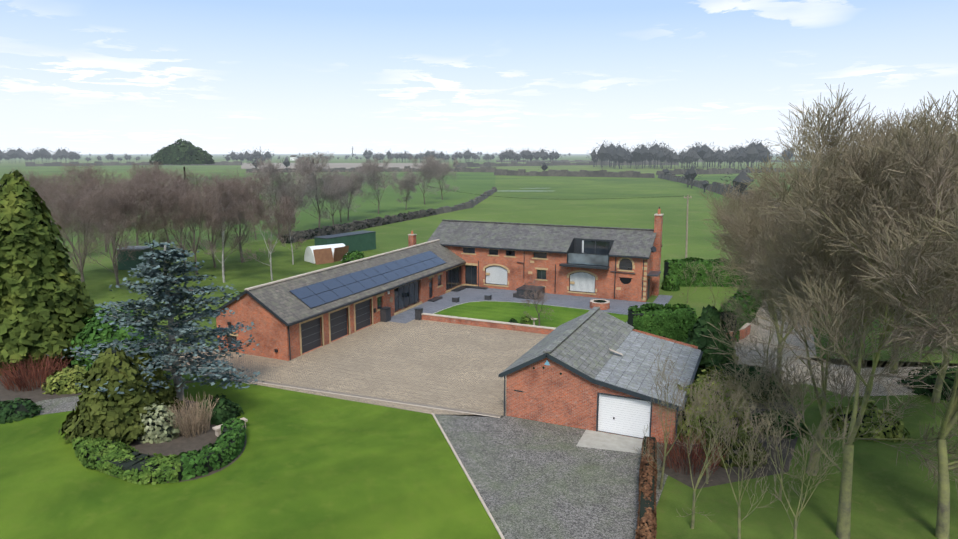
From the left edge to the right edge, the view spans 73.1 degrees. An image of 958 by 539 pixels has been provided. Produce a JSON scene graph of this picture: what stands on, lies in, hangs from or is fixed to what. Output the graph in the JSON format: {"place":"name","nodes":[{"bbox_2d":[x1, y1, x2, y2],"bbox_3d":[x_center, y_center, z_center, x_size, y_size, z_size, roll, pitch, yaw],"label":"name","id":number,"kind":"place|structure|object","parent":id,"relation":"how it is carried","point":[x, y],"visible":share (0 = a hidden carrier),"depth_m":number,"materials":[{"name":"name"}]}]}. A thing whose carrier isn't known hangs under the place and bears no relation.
{"place":"outdoors","nodes":[
{"label":"outdoors","id":0,"kind":"place"},
{"bbox_2d":[0,362,81,402],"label":"ground bed","id":1,"kind":"object","parent":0,"point":[36,395],"visible":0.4,"depth_m":38.81,"materials":[{"name":"soil"}]},
{"bbox_2d":[0,352,69,391],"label":"dogwood shrub","id":2,"kind":"object","parent":1,"relation":"on","point":[16,379],"visible":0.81,"depth_m":39.90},
{"bbox_2d":[31,396,79,415],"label":"gravel path","id":3,"kind":"structure","parent":0,"point":[58,405],"depth_m":37.12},
{"bbox_2d":[0,160,233,165],"bbox_3d":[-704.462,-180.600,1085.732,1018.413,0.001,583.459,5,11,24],"label":"field ground","id":4,"kind":"structure","parent":0,"point":[6,163],"depth_m":1144.20,"materials":[{"name":"green plant"}]},
{"bbox_2d":[0,371,500,538],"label":"lawn","id":5,"kind":"structure","parent":0,"point":[307,466],"depth_m":27.99,"materials":[{"name":"green plant"}]},
{"bbox_2d":[0,397,44,423],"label":"shrub","id":6,"kind":"object","parent":5,"relation":"on","point":[5,412],"depth_m":35.35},
{"bbox_2d":[0,170,98,374],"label":"leylandii tree","id":7,"kind":"object","parent":5,"relation":"on","point":[44,321],"depth_m":42.37,"materials":[{"name":"plant"}]},
{"bbox_2d":[58,347,170,444],"bbox_3d":[-18.622,6.219,32.979,4.820,4.861,4.701,5,11,24],"label":"conifer shrub","id":8,"kind":"object","parent":5,"relation":"on","point":[97,413],"depth_m":31.74,"materials":[{"name":"plant"}]},
{"bbox_2d":[72,435,181,484],"bbox_3d":[-17.644,8.256,32.329,11.743,0.953,4.738,17,20,58],"label":"juniper hedge","id":9,"kind":"object","parent":5,"relation":"on","point":[107,453],"depth_m":29.11,"materials":[{"name":"plant"}]},
{"bbox_2d":[135,401,183,443],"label":"cream shrub","id":10,"kind":"object","parent":5,"relation":"on","point":[163,423],"depth_m":32.38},
{"bbox_2d":[97,400,246,482],"bbox_3d":[-16.269,8.458,33.154,11.426,0.001,8.029,5,11,24],"label":"flower bed","id":11,"kind":"object","parent":5,"relation":"on","point":[180,444],"visible":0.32,"depth_m":32.01,"materials":[{"name":"soil"}]},
{"bbox_2d":[46,240,263,402],"bbox_3d":[-17.248,3.177,36.036,11.216,9.466,11.432,5,11,24],"label":"spruce","id":12,"kind":"object","parent":11,"relation":"on","point":[156,293],"depth_m":35.90,"materials":[{"name":"plant"}]},
{"bbox_2d":[133,353,184,411],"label":"shrub","id":13,"kind":"object","parent":11,"relation":"on","point":[167,395],"depth_m":35.00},
{"bbox_2d":[163,391,218,437],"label":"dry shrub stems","id":14,"kind":"object","parent":11,"relation":"on","point":[185,426],"visible":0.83,"depth_m":33.17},
{"bbox_2d":[179,418,245,480],"bbox_3d":[-12.392,8.433,30.795,1.987,1.112,5.027,1,10,7],"label":"box hedge","id":15,"kind":"object","parent":5,"relation":"on","point":[237,451],"depth_m":29.70,"materials":[{"name":"plant"}]},
{"bbox_2d":[33,173,495,244],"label":"field ground","id":16,"kind":"structure","parent":0,"point":[476,184],"depth_m":182.08,"materials":[{"name":"green plant"}]},
{"bbox_2d":[244,156,321,239],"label":"tree","id":17,"kind":"object","parent":16,"relation":"on","point":[283,182],"visible":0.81,"depth_m":104.87,"materials":[{"name":"brown plant"}]},
{"bbox_2d":[264,178,315,228],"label":"tree","id":18,"kind":"object","parent":16,"relation":"on","point":[300,201],"visible":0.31,"depth_m":111.64,"materials":[{"name":"grey plant"}]},
{"bbox_2d":[286,151,344,227],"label":"tree","id":19,"kind":"object","parent":16,"relation":"on","point":[319,181],"visible":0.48,"depth_m":120.19,"materials":[{"name":"brown plant"}]},
{"bbox_2d":[302,175,349,224],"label":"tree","id":20,"kind":"object","parent":16,"relation":"on","point":[337,196],"visible":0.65,"depth_m":124.61,"materials":[{"name":"grey plant"}]},
{"bbox_2d":[328,173,361,221],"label":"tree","id":21,"kind":"object","parent":16,"relation":"on","point":[348,188],"visible":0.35,"depth_m":134.02,"materials":[{"name":"grey plant"}]},
{"bbox_2d":[326,165,372,219],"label":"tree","id":22,"kind":"object","parent":16,"relation":"on","point":[358,178],"visible":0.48,"depth_m":137.42,"materials":[{"name":"grey plant"}]},
{"bbox_2d":[358,157,399,213],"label":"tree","id":23,"kind":"object","parent":16,"relation":"on","point":[374,171],"visible":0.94,"depth_m":151.89,"materials":[{"name":"grey plant"}]},
{"bbox_2d":[390,171,423,209],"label":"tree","id":24,"kind":"object","parent":16,"relation":"on","point":[408,185],"visible":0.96,"depth_m":162.49,"materials":[{"name":"grey plant"}]},
{"bbox_2d":[402,155,443,203],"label":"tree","id":25,"kind":"object","parent":16,"relation":"on","point":[430,166],"visible":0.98,"depth_m":179.80,"materials":[{"name":"grey plant"}]},
{"bbox_2d":[421,155,461,199],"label":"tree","id":26,"kind":"object","parent":16,"relation":"on","point":[445,170],"visible":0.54,"depth_m":199.44,"materials":[{"name":"grey plant"}]},
{"bbox_2d":[241,163,445,168],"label":"ground ploughed field","id":27,"kind":"structure","parent":0,"point":[332,165],"depth_m":756.18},
{"bbox_2d":[168,319,547,415],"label":"block paving","id":28,"kind":"structure","parent":0,"point":[448,365],"depth_m":43.94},
{"bbox_2d":[161,368,499,417],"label":"paving kerb","id":29,"kind":"structure","parent":28,"relation":"on","point":[373,399],"depth_m":37.81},
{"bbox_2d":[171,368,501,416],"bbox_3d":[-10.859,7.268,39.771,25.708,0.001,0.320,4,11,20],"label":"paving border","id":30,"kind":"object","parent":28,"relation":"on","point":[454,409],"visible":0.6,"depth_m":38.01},
{"bbox_2d":[0,154,878,511],"bbox_3d":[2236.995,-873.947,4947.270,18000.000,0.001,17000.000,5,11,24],"label":"fields","id":31,"kind":"structure","parent":0,"point":[560,200],"depth_m":169.22,"materials":[{"name":"green plant"}]},
{"bbox_2d":[0,147,79,163],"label":"wood","id":32,"kind":"object","parent":31,"relation":"on","point":[41,153],"visible":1,"depth_m":921.35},
{"bbox_2d":[42,364,88,394],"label":"variegated shrub","id":33,"kind":"object","parent":31,"relation":"on","point":[64,373],"depth_m":38.97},
{"bbox_2d":[13,163,131,282],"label":"tree","id":34,"kind":"object","parent":31,"relation":"on","point":[38,188],"visible":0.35,"depth_m":69.32,"materials":[{"name":"brown plant"}]},
{"bbox_2d":[38,178,136,288],"bbox_3d":[-38.380,-2.761,62.059,10.231,12.049,7.381,5,11,27],"label":"bare tree","id":35,"kind":"object","parent":31,"relation":"on","point":[67,207],"visible":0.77,"depth_m":60.98,"materials":[{"name":"brown plant"}]},
{"bbox_2d":[60,162,124,251],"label":"bare tree","id":36,"kind":"object","parent":31,"relation":"on","point":[76,172],"visible":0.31,"depth_m":91.94,"materials":[{"name":"brown plant"}]},
{"bbox_2d":[77,179,149,274],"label":"tree","id":37,"kind":"object","parent":31,"relation":"on","point":[116,225],"visible":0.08,"depth_m":75.29,"materials":[{"name":"brown plant"}]},
{"bbox_2d":[68,307,163,370],"bbox_3d":[-25.563,4.536,44.676,7.336,4.257,5.901,5,11,24],"label":"laurel shrub","id":38,"kind":"object","parent":31,"relation":"on","point":[90,328],"depth_m":43.04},
{"bbox_2d":[74,173,159,286],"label":"bare tree","id":39,"kind":"object","parent":31,"relation":"on","point":[122,210],"visible":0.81,"depth_m":68.99,"materials":[{"name":"brown plant"}]},
{"bbox_2d":[25,161,241,165],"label":"hedgerow","id":40,"kind":"object","parent":31,"relation":"on","point":[99,163],"visible":0.79,"depth_m":758.11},
{"bbox_2d":[110,162,169,245],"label":"bare tree","id":41,"kind":"object","parent":31,"relation":"on","point":[140,172],"visible":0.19,"depth_m":88.55,"materials":[{"name":"brown plant"}]},
{"bbox_2d":[124,169,188,268],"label":"bare tree","id":42,"kind":"object","parent":31,"relation":"on","point":[162,189],"visible":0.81,"depth_m":73.59,"materials":[{"name":"brown plant"}]},
{"bbox_2d":[128,173,202,268],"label":"bare tree","id":43,"kind":"object","parent":31,"relation":"on","point":[178,188],"visible":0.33,"depth_m":77.51,"materials":[{"name":"brown plant"}]},
{"bbox_2d":[149,138,214,178],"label":"tree","id":44,"kind":"object","parent":31,"relation":"on","point":[171,154],"depth_m":343.12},
{"bbox_2d":[152,166,211,250],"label":"bare tree","id":45,"kind":"object","parent":31,"relation":"on","point":[185,181],"visible":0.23,"depth_m":91.91,"materials":[{"name":"brown plant"}]},
{"bbox_2d":[144,182,238,274],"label":"tree","id":46,"kind":"object","parent":31,"relation":"on","point":[184,201],"visible":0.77,"depth_m":74.24,"materials":[{"name":"brown plant"}]},
{"bbox_2d":[185,179,245,267],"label":"bare tree","id":47,"kind":"object","parent":31,"relation":"on","point":[213,235],"visible":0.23,"depth_m":80.65,"materials":[{"name":"brown plant"}]},
{"bbox_2d":[195,394,243,424],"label":"green shrub","id":48,"kind":"object","parent":31,"relation":"on","point":[219,414],"depth_m":34.97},
{"bbox_2d":[198,178,242,282],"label":"birch tree","id":49,"kind":"object","parent":31,"relation":"on","point":[223,195],"visible":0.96,"depth_m":69.70,"materials":[{"name":"brown plant"}]},
{"bbox_2d":[191,168,255,271],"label":"tree","id":50,"kind":"object","parent":31,"relation":"on","point":[235,189],"visible":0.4,"depth_m":77.88,"materials":[{"name":"brown plant"}]},
{"bbox_2d":[77,239,383,352],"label":"garden ground","id":51,"kind":"structure","parent":31,"relation":"on","point":[241,277],"depth_m":77.63,"materials":[{"name":"green plant"}]},
{"bbox_2d":[117,246,153,269],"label":"green shed hut","id":52,"kind":"object","parent":51,"relation":"on","point":[129,263],"visible":0.44,"depth_m":79.82,"materials":[{"name":"metal"}]},
{"bbox_2d":[239,196,296,279],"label":"birch tree","id":53,"kind":"object","parent":51,"relation":"on","point":[279,213],"visible":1,"depth_m":71.58,"materials":[{"name":"brown plant"}]},
{"bbox_2d":[304,243,347,263],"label":"shed","id":54,"kind":"structure","parent":51,"relation":"on","point":[309,255],"depth_m":85.96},
{"bbox_2d":[313,246,348,264],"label":"shed timber panels","id":55,"kind":"object","parent":54,"relation":"attached to","point":[323,256],"visible":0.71,"depth_m":85.13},
{"bbox_2d":[314,230,375,251],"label":"shipping container","id":56,"kind":"object","parent":51,"relation":"on","point":[362,240],"visible":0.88,"depth_m":93.69,"materials":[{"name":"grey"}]},
{"bbox_2d":[211,174,272,262],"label":"tree","id":57,"kind":"object","parent":31,"relation":"on","point":[257,184],"visible":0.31,"depth_m":84.52,"materials":[{"name":"brown plant"}]},
{"bbox_2d":[225,149,272,163],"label":"tree line","id":58,"kind":"object","parent":31,"relation":"on","point":[247,156],"visible":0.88,"depth_m":850.44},
{"bbox_2d":[272,194,305,264],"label":"birch tree","id":59,"kind":"object","parent":31,"relation":"on","point":[288,204],"visible":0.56,"depth_m":82.82,"materials":[{"name":"brown plant"}]},
{"bbox_2d":[212,239,465,360],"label":"garage wing","id":60,"kind":"structure","parent":31,"relation":"on","point":[288,325],"depth_m":49.25,"materials":[{"name":"brick"}]},
{"bbox_2d":[290,251,446,307],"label":"solar array","id":61,"kind":"structure","parent":60,"relation":"on","point":[323,292],"depth_m":54.69,"materials":[{"name":"blue"}]},
{"bbox_2d":[281,208,436,242],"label":"field hedge","id":62,"kind":"object","parent":31,"relation":"on","point":[354,224],"depth_m":120.91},
{"bbox_2d":[246,166,495,172],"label":"hedgerow","id":63,"kind":"object","parent":31,"relation":"on","point":[480,169],"visible":0.48,"depth_m":500.51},
{"bbox_2d":[361,148,495,162],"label":"wood","id":64,"kind":"object","parent":31,"relation":"on","point":[466,154],"visible":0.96,"depth_m":1014.39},
{"bbox_2d":[436,187,496,214],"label":"hedgerow","id":65,"kind":"object","parent":31,"relation":"on","point":[471,203],"visible":0.98,"depth_m":169.79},
{"bbox_2d":[497,147,561,163],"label":"tree line","id":66,"kind":"object","parent":31,"relation":"on","point":[523,154],"visible":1,"depth_m":851.91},
{"bbox_2d":[427,207,663,301],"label":"barn","id":67,"kind":"structure","parent":31,"relation":"on","point":[617,263],"depth_m":66.28,"materials":[{"name":"brick"}]},
{"bbox_2d":[434,414,667,538],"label":"gravel drive","id":68,"kind":"structure","parent":31,"relation":"on","point":[532,479],"depth_m":28.76,"materials":[{"name":"gravel"}]},
{"bbox_2d":[432,413,504,538],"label":"drive edging","id":69,"kind":"object","parent":68,"relation":"on","point":[474,487],"visible":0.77,"depth_m":28.27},
{"bbox_2d":[499,307,702,445],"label":"outbuilding","id":70,"kind":"structure","parent":68,"relation":"on","point":[589,369],"depth_m":34.47,"materials":[{"name":"brick"}]},
{"bbox_2d":[576,429,642,452],"bbox_3d":[6.760,8.643,32.099,3.503,0.001,2.131,5,11,24],"label":"concrete apron","id":71,"kind":"object","parent":68,"relation":"on","point":[598,440],"visible":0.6,"depth_m":32.22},
{"bbox_2d":[453,161,678,166],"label":"hedgerow","id":72,"kind":"object","parent":31,"relation":"on","point":[484,164],"visible":0.77,"depth_m":748.90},
{"bbox_2d":[494,169,654,177],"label":"hedgerow","id":73,"kind":"object","parent":31,"relation":"on","point":[583,173],"visible":1,"depth_m":401.05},
{"bbox_2d":[635,436,657,538],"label":"beech hedge","id":74,"kind":"object","parent":31,"relation":"on","point":[649,517],"depth_m":25.68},
{"bbox_2d":[496,160,800,161],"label":"hedgerow","id":75,"kind":"object","parent":31,"relation":"on","point":[598,160],"visible":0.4,"depth_m":1081.90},
{"bbox_2d":[627,303,697,341],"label":"clipped hedge","id":76,"kind":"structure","parent":31,"relation":"on","point":[677,311],"depth_m":49.39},
{"bbox_2d":[661,270,679,291],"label":"shrub","id":77,"kind":"object","parent":31,"relation":"on","point":[673,282],"depth_m":67.69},
{"bbox_2d":[586,139,774,168],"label":"wood belt","id":78,"kind":"object","parent":31,"relation":"on","point":[752,152],"visible":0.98,"depth_m":602.84,"materials":[{"name":"plant"}]},
{"bbox_2d":[663,257,746,286],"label":"laurel hedge","id":79,"kind":"object","parent":31,"relation":"on","point":[677,271],"depth_m":69.71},
{"bbox_2d":[685,304,734,370],"bbox_3d":[14.902,4.545,42.145,3.455,4.814,3.536,5,11,24],"label":"conifer shrub","id":80,"kind":"object","parent":31,"relation":"on","point":[704,343],"depth_m":41.21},
{"bbox_2d":[666,371,755,528],"bbox_3d":[8.515,6.976,23.915,3.431,6.394,3.269,-2,10,-8],"label":"sapling","id":81,"kind":"object","parent":31,"relation":"on","point":[696,486],"visible":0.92,"depth_m":24.02,"materials":[{"name":"brown plant"}]},
{"bbox_2d":[677,365,753,444],"bbox_3d":[11.869,6.841,33.097,4.571,3.671,4.523,5,11,24],"label":"variegated shrub","id":82,"kind":"object","parent":31,"relation":"on","point":[695,385],"depth_m":32.22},
{"bbox_2d":[658,173,775,200],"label":"hedgerow","id":83,"kind":"object","parent":31,"relation":"on","point":[717,186],"visible":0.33,"depth_m":266.03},
{"bbox_2d":[674,374,766,483],"bbox_3d":[9.888,6.876,27.825,3.507,5.179,2.603,-4,11,-23],"label":"sapling","id":84,"kind":"object","parent":31,"relation":"on","point":[718,415],"visible":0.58,"depth_m":27.52,"materials":[{"name":"brown plant"}]},
{"bbox_2d":[662,162,778,205],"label":"hedge trees","id":85,"kind":"object","parent":31,"relation":"on","point":[691,173],"visible":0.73,"depth_m":177.37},
{"bbox_2d":[659,398,802,488],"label":"bed ground","id":86,"kind":"structure","parent":31,"relation":"on","point":[719,476],"depth_m":29.57,"materials":[{"name":"soil"}]},
{"bbox_2d":[634,341,722,489],"bbox_3d":[7.782,6.546,27.158,3.063,6.093,4.126,-5,11,-27],"label":"sapling","id":87,"kind":"object","parent":86,"relation":"on","point":[665,434],"visible":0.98,"depth_m":27.30,"materials":[{"name":"brown plant"}]},
{"bbox_2d":[648,427,725,476],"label":"shrub border stems","id":88,"kind":"object","parent":86,"relation":"on","point":[674,457],"visible":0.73,"depth_m":29.74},
{"bbox_2d":[729,374,783,471],"bbox_3d":[12.316,6.905,28.491,2.614,4.872,2.490,6,12,30],"label":"sapling","id":89,"kind":"object","parent":86,"relation":"on","point":[751,467],"visible":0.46,"depth_m":28.61,"materials":[{"name":"brown plant"}]},
{"bbox_2d":[656,167,808,174],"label":"hedgerow","id":90,"kind":"object","parent":31,"relation":"on","point":[713,171],"visible":0.46,"depth_m":452.56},
{"bbox_2d":[698,427,766,468],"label":"border shrub","id":91,"kind":"object","parent":31,"relation":"on","point":[743,438],"depth_m":30.02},
{"bbox_2d":[686,387,781,538],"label":"sapling","id":92,"kind":"object","parent":31,"relation":"on","point":[747,481],"visible":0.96,"depth_m":23.11,"materials":[{"name":"brown plant"}]},
{"bbox_2d":[715,291,757,361],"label":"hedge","id":93,"kind":"object","parent":31,"relation":"on","point":[734,313],"visible":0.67,"depth_m":42.08,"materials":[{"name":"brown plant"}]},
{"bbox_2d":[718,278,765,341],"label":"tree","id":94,"kind":"object","parent":31,"relation":"on","point":[752,310],"depth_m":52.61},
{"bbox_2d":[694,360,790,402],"bbox_3d":[15.810,6.597,39.240,5.869,1.980,4.033,5,11,24],"label":"hedge","id":95,"kind":"object","parent":31,"relation":"on","point":[731,366],"depth_m":38.55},
{"bbox_2d":[741,379,805,500],"bbox_3d":[12.102,6.956,26.536,2.802,5.481,2.940,10,14,44],"label":"sapling","id":96,"kind":"object","parent":31,"relation":"on","point":[781,421],"visible":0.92,"depth_m":26.29,"materials":[{"name":"brown plant"}]},
{"bbox_2d":[752,409,808,438],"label":"border shrub","id":97,"kind":"object","parent":31,"relation":"on","point":[801,425],"depth_m":33.21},
{"bbox_2d":[697,178,883,376],"bbox_3d":[18.373,0.846,38.488,9.957,13.277,10.192,6,12,29],"label":"tree","id":98,"kind":"object","parent":31,"relation":"on","point":[740,201],"visible":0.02,"depth_m":38.43,"materials":[{"name":"brown plant"}]},
{"bbox_2d":[656,294,957,538],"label":"garden ground","id":99,"kind":"structure","parent":31,"relation":"on","point":[891,498],"depth_m":27.34,"materials":[{"name":"green plant"}]},
{"bbox_2d":[793,103,957,538],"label":"tree","id":100,"kind":"object","parent":99,"relation":"on","point":[949,421],"visible":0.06,"depth_m":23.56,"materials":[{"name":"brown plant"}]},
{"bbox_2d":[902,163,957,376],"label":"tree","id":101,"kind":"object","parent":99,"relation":"on","point":[940,345],"visible":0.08,"depth_m":33.07,"materials":[{"name":"brown plant"}]},
{"bbox_2d":[740,406,893,538],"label":"sapling","id":102,"kind":"object","parent":31,"relation":"on","point":[801,494],"visible":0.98,"depth_m":22.19,"materials":[{"name":"brown plant"}]},
{"bbox_2d":[691,101,957,493],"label":"tree","id":103,"kind":"object","parent":31,"relation":"on","point":[747,228],"visible":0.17,"depth_m":28.28,"materials":[{"name":"brown plant"}]},
{"bbox_2d":[700,82,957,538],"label":"tree","id":104,"kind":"object","parent":31,"relation":"on","point":[863,186],"visible":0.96,"depth_m":20.09,"materials":[{"name":"brown plant"}]},
{"bbox_2d":[734,294,957,395],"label":"entrance drive","id":105,"kind":"structure","parent":31,"relation":"on","point":[760,332],"depth_m":44.57,"materials":[{"name":"gravel"}]},
{"bbox_2d":[826,398,912,442],"bbox_3d":[20.267,7.704,33.606,3.942,1.710,3.299,5,11,24],"label":"shrub","id":106,"kind":"object","parent":31,"relation":"on","point":[899,427],"depth_m":32.85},
{"bbox_2d":[811,107,957,373],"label":"tree","id":107,"kind":"object","parent":31,"relation":"on","point":[894,367],"depth_m":40.23,"materials":[{"name":"brown plant"}]},
{"bbox_2d":[877,112,956,402],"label":"tree","id":108,"kind":"object","parent":31,"relation":"on","point":[938,385],"visible":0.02,"depth_m":36.99,"materials":[{"name":"brown plant"}]},
{"bbox_2d":[897,363,957,401],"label":"shrub","id":109,"kind":"object","parent":31,"relation":"on","point":[929,380],"depth_m":38.52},
{"bbox_2d":[0,0,957,153],"label":"sky","id":110,"kind":"structure","parent":0,"point":[81,76],"materials":[{"name":"blue"}]},
{"bbox_2d":[421,313,555,333],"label":"low garden wall","id":111,"kind":"structure","parent":0,"point":[491,324],"depth_m":53.53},
{"bbox_2d":[389,288,671,323],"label":"ground terrace","id":112,"kind":"structure","parent":0,"point":[501,295],"depth_m":62.91,"materials":[{"name":"stone"}]},
{"bbox_2d":[513,285,544,298],"bbox_3d":[5.002,2.278,64.952,2.690,0.950,2.280,5,11,24],"label":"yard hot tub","id":113,"kind":"object","parent":112,"relation":"on","point":[521,290],"visible":0.62,"depth_m":64.20,"materials":[{"name":"grey"}]},
{"bbox_2d":[434,301,627,327],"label":"court lawn","id":114,"kind":"structure","parent":0,"point":[497,311],"depth_m":58.53,"materials":[{"name":"plant"}]},
{"bbox_2d":[518,278,554,325],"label":"bare tree","id":115,"kind":"object","parent":114,"relation":"on","point":[539,297],"visible":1,"depth_m":53.24,"materials":[{"name":"grey plant"}]},
{"bbox_2d":[496,162,833,175],"bbox_3d":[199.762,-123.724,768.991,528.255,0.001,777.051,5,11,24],"label":"field ground","id":116,"kind":"structure","parent":0,"point":[646,169],"depth_m":657.89,"materials":[{"name":"green plant"}]},
{"bbox_2d":[665,175,819,204],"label":"field ground","id":117,"kind":"structure","parent":0,"point":[714,179],"depth_m":318.97,"materials":[{"name":"green plant"}]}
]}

